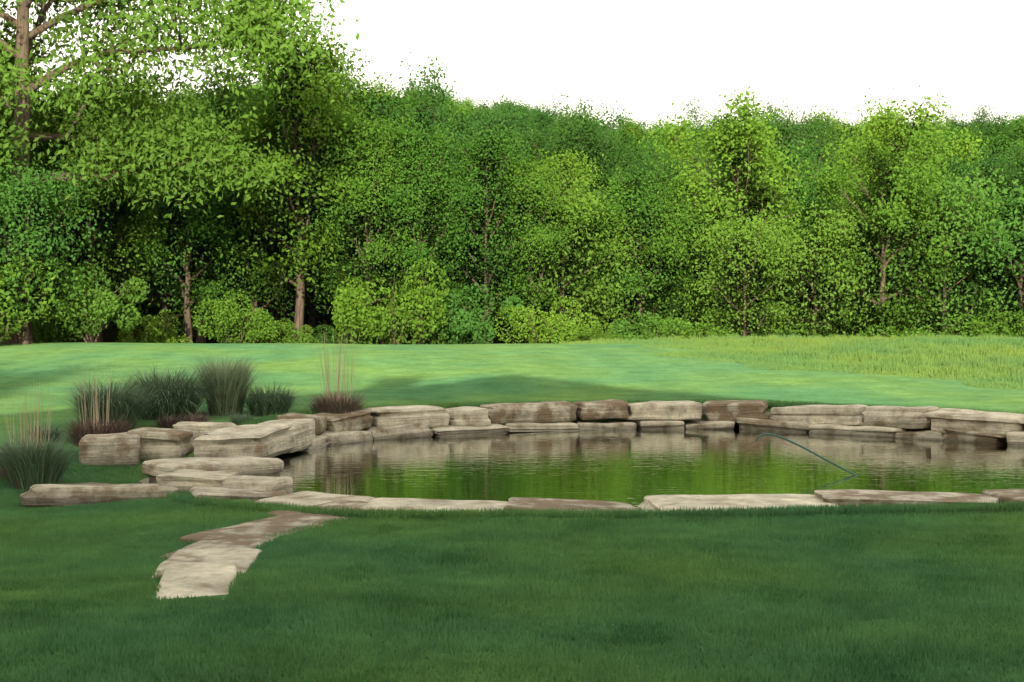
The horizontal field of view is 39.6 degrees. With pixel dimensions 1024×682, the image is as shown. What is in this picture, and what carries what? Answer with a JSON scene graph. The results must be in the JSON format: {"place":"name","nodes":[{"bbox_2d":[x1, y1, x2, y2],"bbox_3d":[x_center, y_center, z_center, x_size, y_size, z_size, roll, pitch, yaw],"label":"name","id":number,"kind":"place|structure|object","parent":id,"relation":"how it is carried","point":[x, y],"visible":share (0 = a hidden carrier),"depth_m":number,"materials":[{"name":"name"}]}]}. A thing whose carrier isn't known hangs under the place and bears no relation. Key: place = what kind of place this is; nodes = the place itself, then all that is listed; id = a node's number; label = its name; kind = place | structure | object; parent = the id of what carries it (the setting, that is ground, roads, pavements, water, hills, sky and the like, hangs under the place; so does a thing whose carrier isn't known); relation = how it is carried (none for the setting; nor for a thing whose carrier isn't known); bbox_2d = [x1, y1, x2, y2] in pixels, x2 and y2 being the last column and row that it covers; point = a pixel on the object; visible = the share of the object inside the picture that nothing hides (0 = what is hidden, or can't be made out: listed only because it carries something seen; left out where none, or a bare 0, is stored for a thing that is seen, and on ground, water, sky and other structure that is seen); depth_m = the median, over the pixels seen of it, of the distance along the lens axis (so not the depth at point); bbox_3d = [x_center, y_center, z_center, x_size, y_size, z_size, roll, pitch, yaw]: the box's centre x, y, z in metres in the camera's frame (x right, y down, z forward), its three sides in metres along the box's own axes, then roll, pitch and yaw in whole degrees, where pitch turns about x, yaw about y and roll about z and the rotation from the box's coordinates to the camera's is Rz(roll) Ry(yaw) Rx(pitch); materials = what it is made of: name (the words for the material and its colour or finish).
{"place":"outdoors","nodes":[
{"label":"outdoors","id":0,"kind":"place"},
{"bbox_2d":[0,0,1023,129],"bbox_3d":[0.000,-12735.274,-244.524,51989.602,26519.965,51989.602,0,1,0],"label":"sky","id":1,"kind":"structure","parent":0,"point":[649,58],"depth_m":25174.40,"materials":[{"name":"white"}]},
{"bbox_2d":[0,270,1023,681],"bbox_3d":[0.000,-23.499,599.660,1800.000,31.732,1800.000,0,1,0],"label":"lawn","id":2,"kind":"structure","parent":0,"point":[496,370],"depth_m":40.52,"materials":[{"name":"plant"}]},
{"bbox_2d":[0,116,82,320],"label":"small tree","id":3,"kind":"object","parent":2,"relation":"on","point":[11,202],"visible":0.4,"depth_m":55.55,"materials":[{"name":"green plant"}]},
{"bbox_2d":[0,255,85,341],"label":"bush","id":4,"kind":"object","parent":2,"relation":"on","point":[42,311],"visible":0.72,"depth_m":54.23,"materials":[{"name":"green plant"}]},
{"bbox_2d":[0,380,90,491],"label":"reed grass","id":5,"kind":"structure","parent":2,"relation":"on","point":[30,464],"depth_m":21.48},
{"bbox_2d":[0,140,113,344],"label":"small tree","id":6,"kind":"object","parent":2,"relation":"on","point":[20,245],"visible":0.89,"depth_m":54.73,"materials":[{"name":"green plant"}]},
{"bbox_2d":[0,445,166,507],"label":"lawn","id":7,"kind":"structure","parent":2,"relation":"on","point":[12,497],"depth_m":23.22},
{"bbox_2d":[35,261,149,342],"bbox_3d":[-17.247,-1.428,57.454,4.700,3.698,5.361,0,1,-5],"label":"bush","id":8,"kind":"object","parent":2,"relation":"on","point":[113,308],"visible":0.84,"depth_m":57.02,"materials":[{"name":"green plant"}]},
{"bbox_2d":[59,361,135,445],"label":"dead grass","id":9,"kind":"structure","parent":2,"relation":"on","point":[85,427],"depth_m":25.06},
{"bbox_2d":[20,484,178,507],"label":"stone block","id":10,"kind":"structure","parent":2,"relation":"on","point":[44,495],"depth_m":19.59,"materials":[{"name":"stone"}]},
{"bbox_2d":[53,372,163,431],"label":"fountain grass","id":11,"kind":"object","parent":2,"relation":"on","point":[120,403],"depth_m":25.97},
{"bbox_2d":[30,90,188,341],"bbox_3d":[-18.783,-5.221,63.682,8.566,12.655,9.275,-1,1,-34],"label":"round tree","id":12,"kind":"object","parent":2,"relation":"on","point":[107,206],"visible":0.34,"depth_m":63.13,"materials":[{"name":"green plant"}]},
{"bbox_2d":[79,432,140,466],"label":"stone block","id":13,"kind":"structure","parent":2,"relation":"on","point":[115,449],"depth_m":23.93,"materials":[{"name":"stone"}]},
{"bbox_2d":[116,309,191,342],"bbox_3d":[-16.444,-0.171,64.885,3.310,2.614,2.902,0,1,22],"label":"bush","id":14,"kind":"object","parent":2,"relation":"on","point":[153,329],"visible":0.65,"depth_m":64.59,"materials":[{"name":"green plant"}]},
{"bbox_2d":[127,427,193,461],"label":"stone block","id":15,"kind":"structure","parent":2,"relation":"on","point":[159,443],"depth_m":24.36,"materials":[{"name":"stone"}]},
{"bbox_2d":[106,357,232,419],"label":"fountain grass","id":16,"kind":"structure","parent":2,"relation":"on","point":[182,398],"depth_m":27.74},
{"bbox_2d":[95,95,255,338],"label":"round tree","id":17,"kind":"object","parent":2,"relation":"on","point":[143,310],"visible":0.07,"depth_m":69.29,"materials":[{"name":"green plant"}]},
{"bbox_2d":[0,0,358,343],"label":"tree","id":18,"kind":"object","parent":2,"relation":"on","point":[246,24],"visible":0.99,"depth_m":56.14,"materials":[{"name":"green plant"}]},
{"bbox_2d":[119,104,251,342],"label":"tree","id":19,"kind":"object","parent":2,"relation":"on","point":[196,228],"visible":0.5,"depth_m":65.36,"materials":[{"name":"green plant"}]},
{"bbox_2d":[156,562,236,598],"bbox_3d":[-2.723,2.155,12.265,0.672,0.176,2.121,0,1,-10],"label":"stepping stone","id":20,"kind":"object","parent":2,"relation":"on","point":[186,579],"depth_m":12.38,"materials":[{"name":"stone"}]},
{"bbox_2d":[156,469,238,492],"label":"stone block","id":21,"kind":"structure","parent":2,"relation":"on","point":[183,479],"depth_m":19.79,"materials":[{"name":"stone"}]},
{"bbox_2d":[150,547,261,578],"bbox_3d":[-2.921,2.211,13.707,0.968,0.173,1.959,0,1,-5],"label":"stepping stone","id":22,"kind":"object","parent":2,"relation":"on","point":[242,559],"depth_m":14.09,"materials":[{"name":"stone"}]},
{"bbox_2d":[142,456,283,483],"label":"stone block","id":23,"kind":"structure","parent":2,"relation":"on","point":[241,465],"depth_m":21.96,"materials":[{"name":"stone"}]},
{"bbox_2d":[158,534,274,558],"bbox_3d":[-3.050,2.233,14.981,0.858,0.176,1.549,0,1,12],"label":"stepping stone","id":24,"kind":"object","parent":2,"relation":"on","point":[254,541],"depth_m":15.11,"materials":[{"name":"stone"}]},
{"bbox_2d":[182,351,270,415],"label":"pale grass","id":25,"kind":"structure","parent":2,"relation":"on","point":[232,381],"depth_m":28.70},
{"bbox_2d":[192,290,280,342],"bbox_3d":[-12.173,-0.754,61.968,4.144,3.020,3.746,-1,1,-28],"label":"bush","id":26,"kind":"object","parent":2,"relation":"on","point":[257,331],"visible":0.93,"depth_m":61.39,"materials":[{"name":"green plant"}]},
{"bbox_2d":[189,486,286,500],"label":"stone block","id":27,"kind":"structure","parent":2,"relation":"on","point":[229,492],"depth_m":19.18,"materials":[{"name":"stone"}]},
{"bbox_2d":[221,475,292,493],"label":"stone block","id":28,"kind":"structure","parent":27,"relation":"on","point":[265,483],"depth_m":19.79,"materials":[{"name":"stone"}]},
{"bbox_2d":[191,423,295,457],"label":"stone block","id":29,"kind":"structure","parent":2,"relation":"on","point":[269,440],"depth_m":23.70,"materials":[{"name":"stone"}]},
{"bbox_2d":[179,513,347,543],"bbox_3d":[-2.704,2.197,16.380,0.984,0.190,2.391,1,1,28],"label":"stepping stone","id":30,"kind":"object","parent":2,"relation":"on","point":[267,526],"depth_m":16.12,"materials":[{"name":"stone"}]},
{"bbox_2d":[191,99,344,342],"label":"tree","id":31,"kind":"object","parent":2,"relation":"on","point":[253,298],"visible":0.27,"depth_m":67.94,"materials":[{"name":"green plant"}]},
{"bbox_2d":[234,380,309,416],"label":"fountain grass","id":32,"kind":"object","parent":2,"relation":"on","point":[261,403],"depth_m":28.71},
{"bbox_2d":[178,41,391,342],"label":"oak tree","id":33,"kind":"object","parent":2,"relation":"on","point":[228,105],"visible":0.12,"depth_m":73.84,"materials":[{"name":"green plant"}]},
{"bbox_2d":[259,418,315,453],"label":"stone block","id":34,"kind":"structure","parent":2,"relation":"on","point":[303,430],"depth_m":26.38,"materials":[{"name":"stone"}]},
{"bbox_2d":[262,317,318,342],"bbox_3d":[-9.952,-0.081,63.306,2.695,1.953,3.074,0,1,-19],"label":"bush","id":35,"kind":"object","parent":2,"relation":"on","point":[291,338],"visible":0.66,"depth_m":63.13,"materials":[{"name":"green plant"}]},
{"bbox_2d":[200,3,388,340],"bbox_3d":[-9.808,-6.863,65.928,8.985,16.808,9.202,1,1,42],"label":"tree","id":36,"kind":"object","parent":2,"relation":"on","point":[309,96],"visible":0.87,"depth_m":64.73,"materials":[{"name":"green plant"}]},
{"bbox_2d":[257,491,374,506],"bbox_3d":[-2.592,2.172,18.540,1.469,0.271,1.104,1,2,38],"label":"stone","id":37,"kind":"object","parent":2,"relation":"on","point":[310,498],"depth_m":18.53,"materials":[{"name":"stone"}]},
{"bbox_2d":[299,326,372,413],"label":"reed grass","id":38,"kind":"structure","parent":2,"relation":"on","point":[337,403],"depth_m":29.00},
{"bbox_2d":[275,95,397,341],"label":"tree","id":39,"kind":"object","parent":2,"relation":"on","point":[325,210],"visible":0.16,"depth_m":66.28,"materials":[{"name":"green plant"}]},
{"bbox_2d":[314,408,372,431],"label":"stone block","id":40,"kind":"structure","parent":2,"relation":"on","point":[360,419],"depth_m":28.50,"materials":[{"name":"stone"}]},
{"bbox_2d":[316,430,372,444],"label":"stone block","id":41,"kind":"structure","parent":2,"relation":"on","point":[345,437],"depth_m":28.02,"materials":[{"name":"stone"}]},
{"bbox_2d":[297,106,442,341],"bbox_3d":[-6.506,-4.920,65.341,6.612,12.368,6.771,0,1,-16],"label":"tree","id":42,"kind":"object","parent":2,"relation":"on","point":[369,150],"visible":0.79,"depth_m":64.51,"materials":[{"name":"green plant"}]},
{"bbox_2d":[331,258,450,343],"bbox_3d":[-5.258,-1.336,62.882,5.615,4.586,6.212,0,1,7],"label":"bush","id":43,"kind":"object","parent":2,"relation":"on","point":[355,306],"visible":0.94,"depth_m":61.48,"materials":[{"name":"green plant"}]},
{"bbox_2d":[361,422,432,439],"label":"stone block","id":44,"kind":"structure","parent":2,"relation":"on","point":[416,430],"depth_m":29.10,"materials":[{"name":"stone"}]},
{"bbox_2d":[362,405,449,427],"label":"stone block","id":45,"kind":"structure","parent":44,"relation":"on","point":[432,416],"depth_m":29.55,"materials":[{"name":"stone"}]},
{"bbox_2d":[335,69,475,169],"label":"round tree","id":46,"kind":"object","parent":2,"relation":"on","point":[410,103],"visible":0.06,"depth_m":99.25,"materials":[{"name":"green plant"}]},
{"bbox_2d":[329,99,488,342],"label":"tree","id":47,"kind":"object","parent":2,"relation":"on","point":[416,194],"visible":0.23,"depth_m":65.76,"materials":[{"name":"green plant"}]},
{"bbox_2d":[348,110,487,343],"bbox_3d":[-4.227,-4.716,65.852,6.442,12.051,6.598,0,1,0],"label":"tree","id":48,"kind":"object","parent":2,"relation":"on","point":[415,157],"visible":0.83,"depth_m":64.95,"materials":[{"name":"green plant"}]},
{"bbox_2d":[360,498,507,512],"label":"stone block","id":49,"kind":"structure","parent":2,"relation":"on","point":[404,503],"depth_m":17.67,"materials":[{"name":"stone"}]},
{"bbox_2d":[358,52,537,343],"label":"oak tree","id":50,"kind":"object","parent":2,"relation":"on","point":[426,121],"visible":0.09,"depth_m":78.47,"materials":[{"name":"green plant"}]},
{"bbox_2d":[414,145,510,331],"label":"tree","id":51,"kind":"object","parent":2,"relation":"on","point":[475,255],"visible":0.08,"depth_m":69.66,"materials":[{"name":"green plant"}]},
{"bbox_2d":[430,424,509,436],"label":"stone block","id":52,"kind":"structure","parent":2,"relation":"on","point":[449,431],"depth_m":29.92,"materials":[{"name":"stone"}]},
{"bbox_2d":[445,406,490,425],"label":"stone block","id":53,"kind":"structure","parent":52,"relation":"on","point":[468,416],"depth_m":30.23,"materials":[{"name":"stone"}]},
{"bbox_2d":[423,282,524,343],"bbox_3d":[-2.193,-0.808,63.968,4.492,3.736,5.123,1,1,36],"label":"bush","id":54,"kind":"object","parent":2,"relation":"on","point":[468,326],"visible":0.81,"depth_m":63.38,"materials":[{"name":"green plant"}]},
{"bbox_2d":[422,118,572,339],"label":"tree","id":55,"kind":"object","parent":2,"relation":"on","point":[491,171],"visible":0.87,"depth_m":66.32,"materials":[{"name":"green plant"}]},
{"bbox_2d":[442,92,553,312],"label":"oak tree","id":56,"kind":"object","parent":2,"relation":"on","point":[471,118],"visible":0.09,"depth_m":102.65,"materials":[{"name":"green plant"}]},
{"bbox_2d":[0,497,1023,681],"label":"lawn blades","id":57,"kind":"object","parent":2,"relation":"on","point":[126,569],"visible":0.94,"depth_m":11.26,"materials":[{"name":"plant"}]},
{"bbox_2d":[0,505,1023,681],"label":"coarse lawn tufts","id":58,"kind":"object","parent":2,"relation":"on","point":[659,624],"visible":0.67,"depth_m":11.12,"materials":[{"name":"plant"}]},
{"bbox_2d":[463,145,592,342],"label":"tree","id":59,"kind":"object","parent":2,"relation":"on","point":[542,243],"visible":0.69,"depth_m":66.97,"materials":[{"name":"green plant"}]},
{"bbox_2d":[501,421,580,432],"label":"stone block","id":60,"kind":"structure","parent":2,"relation":"on","point":[518,427],"depth_m":30.87,"materials":[{"name":"stone"}]},
{"bbox_2d":[480,401,576,423],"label":"stone block","id":61,"kind":"structure","parent":60,"relation":"on","point":[540,412],"depth_m":30.98,"materials":[{"name":"stone"}]},
{"bbox_2d":[492,296,599,343],"bbox_3d":[1.559,-0.524,64.110,4.524,3.068,4.090,0,1,19],"label":"bush","id":62,"kind":"object","parent":2,"relation":"on","point":[563,328],"visible":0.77,"depth_m":63.30,"materials":[{"name":"green plant"}]},
{"bbox_2d":[507,145,623,337],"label":"tree","id":63,"kind":"object","parent":2,"relation":"on","point":[569,165],"visible":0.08,"depth_m":78.67,"materials":[{"name":"green plant"}]},
{"bbox_2d":[504,497,634,512],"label":"stone slab","id":64,"kind":"structure","parent":2,"relation":"on","point":[530,503],"depth_m":17.54,"materials":[{"name":"stone"}]},
{"bbox_2d":[464,157,678,343],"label":"small tree","id":65,"kind":"object","parent":2,"relation":"on","point":[587,294],"visible":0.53,"depth_m":69.75,"materials":[{"name":"green plant"}]},
{"bbox_2d":[507,92,651,334],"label":"oak tree","id":66,"kind":"object","parent":2,"relation":"on","point":[584,138],"visible":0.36,"depth_m":92.47,"materials":[{"name":"green plant"}]},
{"bbox_2d":[166,490,1023,519],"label":"lawn edge near stones","id":67,"kind":"object","parent":2,"relation":"on","point":[190,498],"visible":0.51,"depth_m":16.98,"materials":[{"name":"plant"}]},
{"bbox_2d":[573,399,628,419],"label":"stone block","id":68,"kind":"structure","parent":2,"relation":"on","point":[603,409],"depth_m":31.48,"materials":[{"name":"stone"}]},
{"bbox_2d":[237,397,1023,425],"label":"stone edging","id":69,"kind":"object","parent":2,"relation":"on","point":[774,403],"depth_m":30.97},
{"bbox_2d":[561,151,704,339],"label":"round tree","id":70,"kind":"object","parent":2,"relation":"on","point":[646,198],"visible":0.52,"depth_m":71.55,"materials":[{"name":"green plant"}]},
{"bbox_2d":[597,114,686,183],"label":"round tree","id":71,"kind":"object","parent":2,"relation":"on","point":[628,139],"visible":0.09,"depth_m":134.01,"materials":[{"name":"green plant"}]},
{"bbox_2d":[572,160,718,336],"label":"round tree","id":72,"kind":"object","parent":2,"relation":"on","point":[663,249],"visible":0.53,"depth_m":71.15,"materials":[{"name":"green plant"}]},
{"bbox_2d":[605,311,693,340],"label":"bush","id":73,"kind":"object","parent":2,"relation":"on","point":[625,332],"visible":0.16,"depth_m":67.62,"materials":[{"name":"green plant"}]},
{"bbox_2d":[625,401,701,420],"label":"stone block","id":74,"kind":"structure","parent":2,"relation":"on","point":[671,410],"depth_m":31.65,"materials":[{"name":"stone"}]},
{"bbox_2d":[636,134,711,319],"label":"oak tree","id":75,"kind":"object","parent":2,"relation":"on","point":[668,164],"visible":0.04,"depth_m":104.47,"materials":[{"name":"green plant"}]},
{"bbox_2d":[637,307,760,338],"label":"bush","id":76,"kind":"object","parent":2,"relation":"on","point":[714,330],"visible":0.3,"depth_m":66.78,"materials":[{"name":"green plant"}]},
{"bbox_2d":[632,86,827,336],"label":"round tree","id":77,"kind":"object","parent":2,"relation":"on","point":[727,140],"visible":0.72,"depth_m":71.64,"materials":[{"name":"green plant"}]},
{"bbox_2d":[702,400,769,422],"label":"stone block","id":78,"kind":"structure","parent":2,"relation":"on","point":[724,410],"depth_m":31.64,"materials":[{"name":"stone"}]},
{"bbox_2d":[638,494,836,511],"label":"stone slab","id":79,"kind":"structure","parent":2,"relation":"on","point":[665,502],"depth_m":17.72,"materials":[{"name":"stone"}]},
{"bbox_2d":[666,198,820,337],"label":"small tree","id":80,"kind":"object","parent":2,"relation":"on","point":[744,319],"visible":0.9,"depth_m":67.39,"materials":[{"name":"green plant"}]},
{"bbox_2d":[670,97,833,286],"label":"oak tree","id":81,"kind":"object","parent":2,"relation":"on","point":[772,126],"visible":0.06,"depth_m":93.48,"materials":[{"name":"green plant"}]},
{"bbox_2d":[685,130,851,336],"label":"round tree","id":82,"kind":"object","parent":2,"relation":"on","point":[798,154],"visible":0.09,"depth_m":78.38,"materials":[{"name":"green plant"}]},
{"bbox_2d":[736,417,814,432],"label":"stone block","id":83,"kind":"structure","parent":2,"relation":"on","point":[771,424],"depth_m":31.04,"materials":[{"name":"stone"}]},
{"bbox_2d":[721,98,850,311],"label":"oak tree","id":84,"kind":"object","parent":2,"relation":"on","point":[785,130],"visible":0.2,"depth_m":108.62,"materials":[{"name":"green plant"}]},
{"bbox_2d":[736,194,898,337],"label":"small tree","id":85,"kind":"object","parent":2,"relation":"on","point":[813,321],"visible":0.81,"depth_m":67.90,"materials":[{"name":"green plant"}]},
{"bbox_2d":[770,404,867,425],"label":"stone block","id":86,"kind":"structure","parent":2,"relation":"on","point":[850,415],"depth_m":30.54,"materials":[{"name":"stone"}]},
{"bbox_2d":[767,191,878,335],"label":"tree","id":87,"kind":"object","parent":2,"relation":"on","point":[798,228],"visible":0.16,"depth_m":73.14,"materials":[{"name":"green plant"}]},
{"bbox_2d":[804,105,920,178],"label":"round tree","id":88,"kind":"object","parent":2,"relation":"on","point":[820,116],"visible":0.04,"depth_m":121.88,"materials":[{"name":"green plant"}]},
{"bbox_2d":[803,113,974,338],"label":"round tree","id":89,"kind":"object","parent":2,"relation":"on","point":[887,214],"visible":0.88,"depth_m":67.88,"materials":[{"name":"green plant"}]},
{"bbox_2d":[861,406,938,428],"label":"stone block","id":90,"kind":"structure","parent":2,"relation":"on","point":[902,417],"depth_m":29.49,"materials":[{"name":"stone"}]},
{"bbox_2d":[811,85,992,334],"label":"round tree","id":91,"kind":"object","parent":2,"relation":"on","point":[888,121],"visible":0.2,"depth_m":85.25,"materials":[{"name":"green plant"}]},
{"bbox_2d":[831,171,980,337],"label":"oak tree","id":92,"kind":"object","parent":2,"relation":"on","point":[887,277],"visible":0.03,"depth_m":74.11,"materials":[{"name":"green plant"}]},
{"bbox_2d":[814,489,998,505],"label":"stone slab","id":93,"kind":"structure","parent":2,"relation":"on","point":[850,496],"depth_m":17.80,"materials":[{"name":"stone"}]},
{"bbox_2d":[856,314,997,338],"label":"bush","id":94,"kind":"object","parent":2,"relation":"on","point":[910,334],"visible":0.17,"depth_m":67.08,"materials":[{"name":"green plant"}]},
{"bbox_2d":[848,153,1023,336],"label":"small tree","id":95,"kind":"object","parent":2,"relation":"on","point":[950,224],"visible":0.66,"depth_m":68.30,"materials":[{"name":"green plant"}]},
{"bbox_2d":[899,129,1023,335],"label":"oak tree","id":96,"kind":"object","parent":2,"relation":"on","point":[987,163],"visible":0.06,"depth_m":78.54,"materials":[{"name":"green plant"}]},
{"bbox_2d":[912,148,1023,337],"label":"small tree","id":97,"kind":"object","parent":2,"relation":"on","point":[1007,243],"visible":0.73,"depth_m":68.17,"materials":[{"name":"green plant"}]},
{"bbox_2d":[924,408,1023,434],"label":"stone block","id":98,"kind":"structure","parent":2,"relation":"on","point":[985,422],"depth_m":28.44,"materials":[{"name":"stone"}]},
{"bbox_2d":[926,307,1023,336],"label":"bush","id":99,"kind":"object","parent":2,"relation":"on","point":[1006,330],"visible":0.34,"depth_m":66.83,"materials":[{"name":"green plant"}]},
{"bbox_2d":[943,427,1006,443],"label":"stone block","id":100,"kind":"structure","parent":2,"relation":"on","point":[958,435],"depth_m":28.20,"materials":[{"name":"stone"}]},
{"bbox_2d":[942,105,1023,284],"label":"oak tree","id":101,"kind":"object","parent":2,"relation":"on","point":[997,126],"visible":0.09,"depth_m":125.84,"materials":[{"name":"green plant"}]},
{"bbox_2d":[944,111,1023,182],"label":"round tree","id":102,"kind":"object","parent":2,"relation":"on","point":[1004,140],"visible":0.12,"depth_m":120.05,"materials":[{"name":"green plant"}]},
{"bbox_2d":[968,148,1023,323],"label":"oak tree","id":103,"kind":"object","parent":2,"relation":"on","point":[1010,177],"visible":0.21,"depth_m":73.15,"materials":[{"name":"green plant"}]},
{"bbox_2d":[272,427,1023,507],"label":"pond water","id":104,"kind":"structure","parent":0,"point":[634,468],"depth_m":23.99,"materials":[{"name":"liquid"}]},
{"bbox_2d":[808,424,906,437],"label":"stone block","id":105,"kind":"structure","parent":104,"relation":"in","point":[860,430],"depth_m":29.82,"materials":[{"name":"stone"}]},
{"bbox_2d":[559,332,1023,389],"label":"tall meadow grass","id":106,"kind":"structure","parent":0,"point":[986,361],"depth_m":48.08,"materials":[{"name":"plant"}]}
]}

